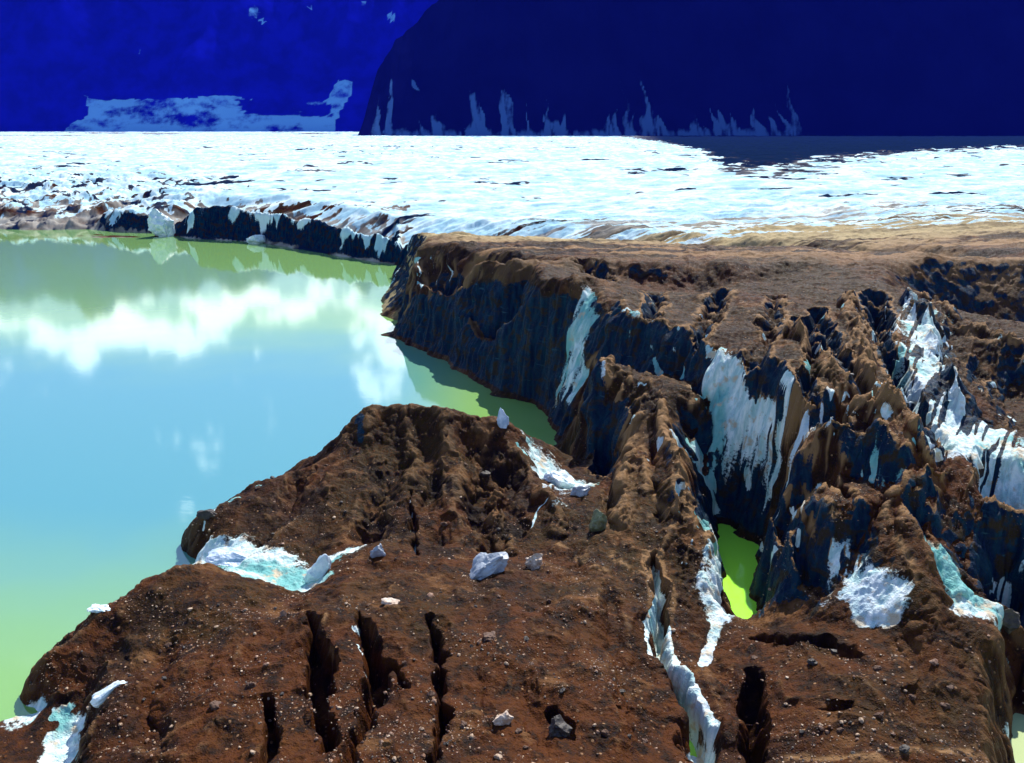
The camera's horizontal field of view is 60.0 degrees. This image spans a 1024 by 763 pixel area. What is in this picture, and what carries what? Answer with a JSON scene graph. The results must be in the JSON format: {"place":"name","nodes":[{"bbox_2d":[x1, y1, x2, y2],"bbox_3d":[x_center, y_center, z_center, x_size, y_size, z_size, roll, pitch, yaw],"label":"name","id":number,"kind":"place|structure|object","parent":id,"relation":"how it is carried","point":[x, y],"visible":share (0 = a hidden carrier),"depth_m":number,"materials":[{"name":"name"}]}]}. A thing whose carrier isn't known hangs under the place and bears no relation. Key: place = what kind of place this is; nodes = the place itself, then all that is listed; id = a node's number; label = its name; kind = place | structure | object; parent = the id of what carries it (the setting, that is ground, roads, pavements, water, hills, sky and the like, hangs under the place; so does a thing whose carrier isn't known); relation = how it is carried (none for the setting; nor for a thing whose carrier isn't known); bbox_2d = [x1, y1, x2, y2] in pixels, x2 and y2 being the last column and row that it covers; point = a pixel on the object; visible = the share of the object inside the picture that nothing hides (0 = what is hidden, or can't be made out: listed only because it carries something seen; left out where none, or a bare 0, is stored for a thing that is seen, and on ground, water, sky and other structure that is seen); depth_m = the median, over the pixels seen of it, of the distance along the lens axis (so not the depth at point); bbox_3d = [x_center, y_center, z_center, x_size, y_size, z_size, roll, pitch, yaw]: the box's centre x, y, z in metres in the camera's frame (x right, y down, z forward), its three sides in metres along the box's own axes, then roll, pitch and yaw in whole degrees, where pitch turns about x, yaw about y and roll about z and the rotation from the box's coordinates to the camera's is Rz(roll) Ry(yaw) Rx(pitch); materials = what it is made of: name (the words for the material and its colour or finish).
{"place":"outdoors","nodes":[
{"label":"outdoors","id":0,"kind":"place"},
{"bbox_2d":[0,0,437,131],"bbox_3d":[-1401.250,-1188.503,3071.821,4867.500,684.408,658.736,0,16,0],"label":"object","id":1,"kind":"structure","parent":0,"point":[191,65],"depth_m":2917.38,"materials":[{"name":"blue"}]},
{"bbox_2d":[0,501,717,762],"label":"moraine ground","id":2,"kind":"structure","parent":0,"point":[317,639],"depth_m":45.43,"materials":[{"name":"brown soil"}]},
{"bbox_2d":[87,604,110,612],"bbox_3d":[-23.729,13.071,50.930,1.387,0.471,0.816,-4,16,-13],"label":"ice block","id":3,"kind":"object","parent":2,"relation":"on","point":[96,608],"depth_m":50.76,"materials":[{"name":"white ice"}]},
{"bbox_2d":[90,680,126,707],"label":"ice slab","id":4,"kind":"structure","parent":2,"relation":"on","point":[99,698],"depth_m":44.49,"materials":[{"name":"white ice"}]},
{"bbox_2d":[209,700,220,709],"bbox_3d":[-13.864,15.158,41.404,0.512,0.476,0.564,-2,16,-6],"label":"rock","id":5,"kind":"object","parent":2,"relation":"on","point":[214,704],"visible":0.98,"depth_m":41.24,"materials":[{"name":"grey stone"}]},
{"bbox_2d":[246,682,256,687],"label":"rock","id":6,"kind":"object","parent":2,"relation":"on","point":[251,684],"visible":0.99,"depth_m":42.96,"materials":[{"name":"grey stone"}]},
{"bbox_2d":[381,598,399,604],"bbox_3d":[-6.847,12.365,49.516,1.027,0.528,0.811,5,17,18],"label":"boulder","id":7,"kind":"object","parent":2,"relation":"on","point":[389,601],"visible":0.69,"depth_m":49.40,"materials":[{"name":"stone"}]},
{"bbox_2d":[427,690,434,695],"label":"rock","id":8,"kind":"object","parent":2,"relation":"on","point":[430,693],"visible":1,"depth_m":41.30,"materials":[{"name":"grey stone"}]},
{"bbox_2d":[460,720,466,728],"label":"rock","id":9,"kind":"object","parent":2,"relation":"on","point":[463,724],"visible":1,"depth_m":39.23,"materials":[{"name":"grey stone"}]},
{"bbox_2d":[469,552,508,579],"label":"ice slab","id":10,"kind":"structure","parent":2,"relation":"on","point":[484,564],"depth_m":54.00,"materials":[{"name":"white ice"}]},
{"bbox_2d":[483,631,495,641],"bbox_3d":[-1.170,13.349,46.273,0.710,0.456,0.946,-4,16,-14],"label":"rock","id":11,"kind":"object","parent":2,"relation":"on","point":[489,636],"visible":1,"depth_m":46.08,"materials":[{"name":"grey stone"}]},
{"bbox_2d":[494,754,501,759],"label":"pebble","id":12,"kind":"object","parent":2,"relation":"on","point":[498,756],"visible":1,"depth_m":37.00,"materials":[{"name":"beige stone"}]},
{"bbox_2d":[492,711,513,725],"bbox_3d":[-0.431,15.033,39.526,0.914,0.804,0.654,-6,17,-19],"label":"boulder","id":13,"kind":"object","parent":2,"relation":"on","point":[505,717],"visible":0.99,"depth_m":39.25,"materials":[{"name":"stone"}]},
{"bbox_2d":[515,728,522,733],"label":"rock","id":14,"kind":"object","parent":2,"relation":"on","point":[518,730],"visible":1,"depth_m":38.76,"materials":[{"name":"grey stone"}]},
{"bbox_2d":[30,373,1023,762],"bbox_3d":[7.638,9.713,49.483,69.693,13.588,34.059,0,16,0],"label":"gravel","id":15,"kind":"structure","parent":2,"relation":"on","point":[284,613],"depth_m":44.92,"materials":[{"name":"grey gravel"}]},
{"bbox_2d":[548,714,572,738],"bbox_3d":[2.129,15.696,39.895,1.145,1.062,1.072,24,18,-32],"label":"boulder","id":16,"kind":"object","parent":2,"relation":"on","point":[559,726],"visible":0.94,"depth_m":39.54,"materials":[{"name":"stone"}]},
{"bbox_2d":[589,509,606,531],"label":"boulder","id":17,"kind":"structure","parent":2,"relation":"on","point":[598,522],"depth_m":59.00,"materials":[{"name":"stone"}]},
{"bbox_2d":[601,729,609,736],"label":"rock","id":18,"kind":"object","parent":2,"relation":"on","point":[604,732],"visible":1,"depth_m":39.66,"materials":[{"name":"grey stone"}]},
{"bbox_2d":[181,384,590,590],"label":"mound terrain","id":19,"kind":"structure","parent":0,"point":[375,477],"depth_m":65.49,"materials":[{"name":"soil"},{"name":"rock"},{"name":"ice"}]},
{"bbox_2d":[196,509,216,519],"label":"stone block","id":20,"kind":"object","parent":19,"relation":"on","point":[207,514],"depth_m":65.14,"materials":[{"name":"grey stone"}]},
{"bbox_2d":[205,547,246,567],"bbox_3d":[-18.677,12.256,60.460,4.132,1.357,2.304,4,15,-7],"label":"ice ledge","id":21,"kind":"object","parent":19,"relation":"on","point":[230,556],"visible":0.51,"depth_m":59.96,"materials":[{"name":"white ice"}]},
{"bbox_2d":[304,554,331,582],"bbox_3d":[-12.426,12.247,56.969,1.327,2.837,0.819,28,14,-8],"label":"ice block","id":22,"kind":"object","parent":19,"relation":"on","point":[319,568],"depth_m":56.64,"materials":[{"name":"white ice"}]},
{"bbox_2d":[370,543,385,557],"bbox_3d":[-8.800,11.177,57.691,0.987,1.307,0.837,-13,20,-38],"label":"boulder","id":23,"kind":"object","parent":19,"relation":"on","point":[377,551],"visible":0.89,"depth_m":57.43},
{"bbox_2d":[479,470,490,477],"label":"rock","id":24,"kind":"object","parent":19,"relation":"on","point":[485,473],"visible":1,"depth_m":68.72,"materials":[{"name":"stone"}]},
{"bbox_2d":[497,407,508,428],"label":"ice spike","id":25,"kind":"object","parent":19,"relation":"on","point":[502,419],"visible":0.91,"depth_m":71.65,"materials":[{"name":"ice"}]},
{"bbox_2d":[525,553,542,570],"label":"boulder","id":26,"kind":"structure","parent":19,"relation":"on","point":[533,562],"depth_m":55.34,"materials":[{"name":"stone"}]},
{"bbox_2d":[541,470,575,487],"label":"ice block","id":27,"kind":"object","parent":19,"relation":"on","point":[563,479],"depth_m":68.25,"materials":[{"name":"white ice"}]},
{"bbox_2d":[570,485,590,496],"bbox_3d":[5.055,8.160,65.037,1.296,1.291,1.041,11,19,33],"label":"ice block","id":28,"kind":"object","parent":19,"relation":"on","point":[581,490],"depth_m":64.66,"materials":[{"name":"white ice"}]},
{"bbox_2d":[0,229,1023,762],"bbox_3d":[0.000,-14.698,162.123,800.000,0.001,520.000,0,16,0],"label":"lake water","id":29,"kind":"structure","parent":0,"point":[156,393],"depth_m":104.75,"materials":[{"name":"liquid"}]},
{"bbox_2d":[147,208,175,236],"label":"ice pinnacle","id":30,"kind":"object","parent":29,"relation":"in","point":[160,224],"visible":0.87,"depth_m":258.63,"materials":[{"name":"white ice"}]},
{"bbox_2d":[246,235,265,243],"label":"iceberg","id":31,"kind":"object","parent":29,"relation":"in","point":[256,239],"visible":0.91,"depth_m":243.83,"materials":[{"name":"white ice"}]},
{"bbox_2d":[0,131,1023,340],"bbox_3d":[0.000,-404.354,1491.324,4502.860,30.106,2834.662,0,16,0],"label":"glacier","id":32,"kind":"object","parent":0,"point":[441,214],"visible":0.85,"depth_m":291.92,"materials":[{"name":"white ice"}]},
{"bbox_2d":[358,0,1023,135],"bbox_3d":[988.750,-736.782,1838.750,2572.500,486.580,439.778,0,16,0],"label":"mountain","id":33,"kind":"structure","parent":0,"point":[702,67],"depth_m":1713.11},
{"bbox_2d":[663,492,731,657],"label":"rock ridge","id":34,"kind":"structure","parent":0,"point":[707,616],"depth_m":54.64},
{"bbox_2d":[402,246,1023,628],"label":"crevassed terrain","id":35,"kind":"structure","parent":0,"point":[706,359],"depth_m":73.33,"materials":[{"name":"brown soil"}]},
{"bbox_2d":[665,522,1023,762],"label":"rubble ground","id":36,"kind":"structure","parent":0,"point":[919,594],"depth_m":44.97,"materials":[{"name":"soil"},{"name":"rock"}]},
{"bbox_2d":[807,658,817,664],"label":"rock","id":37,"kind":"object","parent":36,"relation":"on","point":[811,661],"visible":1,"depth_m":45.12,"materials":[{"name":"stone"}]},
{"bbox_2d":[836,727,844,732],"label":"rock","id":38,"kind":"object","parent":36,"relation":"on","point":[840,729],"visible":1,"depth_m":39.73,"materials":[{"name":"grey stone"}]},
{"bbox_2d":[873,665,881,670],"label":"rock","id":39,"kind":"object","parent":36,"relation":"on","point":[876,668],"visible":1,"depth_m":43.84,"materials":[{"name":"grey stone"}]},
{"bbox_2d":[873,712,883,718],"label":"rock","id":40,"kind":"object","parent":36,"relation":"on","point":[879,715],"visible":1,"depth_m":40.03,"materials":[{"name":"grey stone"}]},
{"bbox_2d":[899,744,909,753],"bbox_3d":[16.929,15.821,38.247,0.487,0.281,0.443,-29,4,-32],"label":"rock","id":41,"kind":"object","parent":36,"relation":"on","point":[904,748],"visible":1,"depth_m":38.16,"materials":[{"name":"stone"}]},
{"bbox_2d":[908,694,915,700],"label":"rock","id":42,"kind":"object","parent":36,"relation":"on","point":[912,697],"visible":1,"depth_m":41.93,"materials":[{"name":"grey stone"}]},
{"bbox_2d":[929,659,937,664],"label":"pebble","id":43,"kind":"object","parent":36,"relation":"on","point":[933,661],"visible":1,"depth_m":43.74,"materials":[{"name":"pink stone"}]},
{"bbox_2d":[946,685,953,690],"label":"rock","id":44,"kind":"object","parent":36,"relation":"on","point":[950,687],"visible":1,"depth_m":41.98,"materials":[{"name":"grey stone"}]},
{"bbox_2d":[1002,608,1020,633],"bbox_3d":[26.983,13.067,48.520,1.500,1.574,0.988,6,17,19],"label":"boulder","id":45,"kind":"object","parent":36,"relation":"on","point":[1011,622],"visible":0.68,"depth_m":48.16,"materials":[{"name":"stone"}]}
]}

